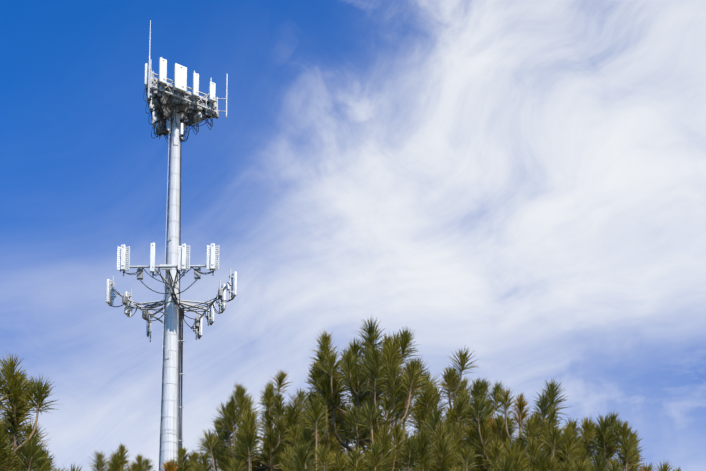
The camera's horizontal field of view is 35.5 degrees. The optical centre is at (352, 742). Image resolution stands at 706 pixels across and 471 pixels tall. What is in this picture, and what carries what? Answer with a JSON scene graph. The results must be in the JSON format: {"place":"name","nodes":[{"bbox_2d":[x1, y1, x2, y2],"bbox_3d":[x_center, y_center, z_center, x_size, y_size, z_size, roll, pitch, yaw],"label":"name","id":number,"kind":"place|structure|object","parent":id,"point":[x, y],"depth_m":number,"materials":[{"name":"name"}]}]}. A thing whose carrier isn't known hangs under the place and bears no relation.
{"place":"outdoors","nodes":[
{"label":"outdoors","id":0,"kind":"place"},
{"bbox_2d":[106,20,236,470],"bbox_3d":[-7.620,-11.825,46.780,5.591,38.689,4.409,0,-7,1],"label":"cell tower","id":1,"kind":"structure","parent":0,"point":[175,106],"depth_m":47.20,"materials":[{"name":"white metal"}]},
{"bbox_2d":[0,318,680,470],"bbox_3d":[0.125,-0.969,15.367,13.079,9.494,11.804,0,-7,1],"label":"pine","id":2,"kind":"object","parent":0,"point":[301,429],"depth_m":14.23,"materials":[{"name":"green plant"}]},
{"bbox_2d":[0,0,705,470],"label":"sky","id":3,"kind":"structure","parent":0,"point":[518,184],"materials":[{"name":"blue"}]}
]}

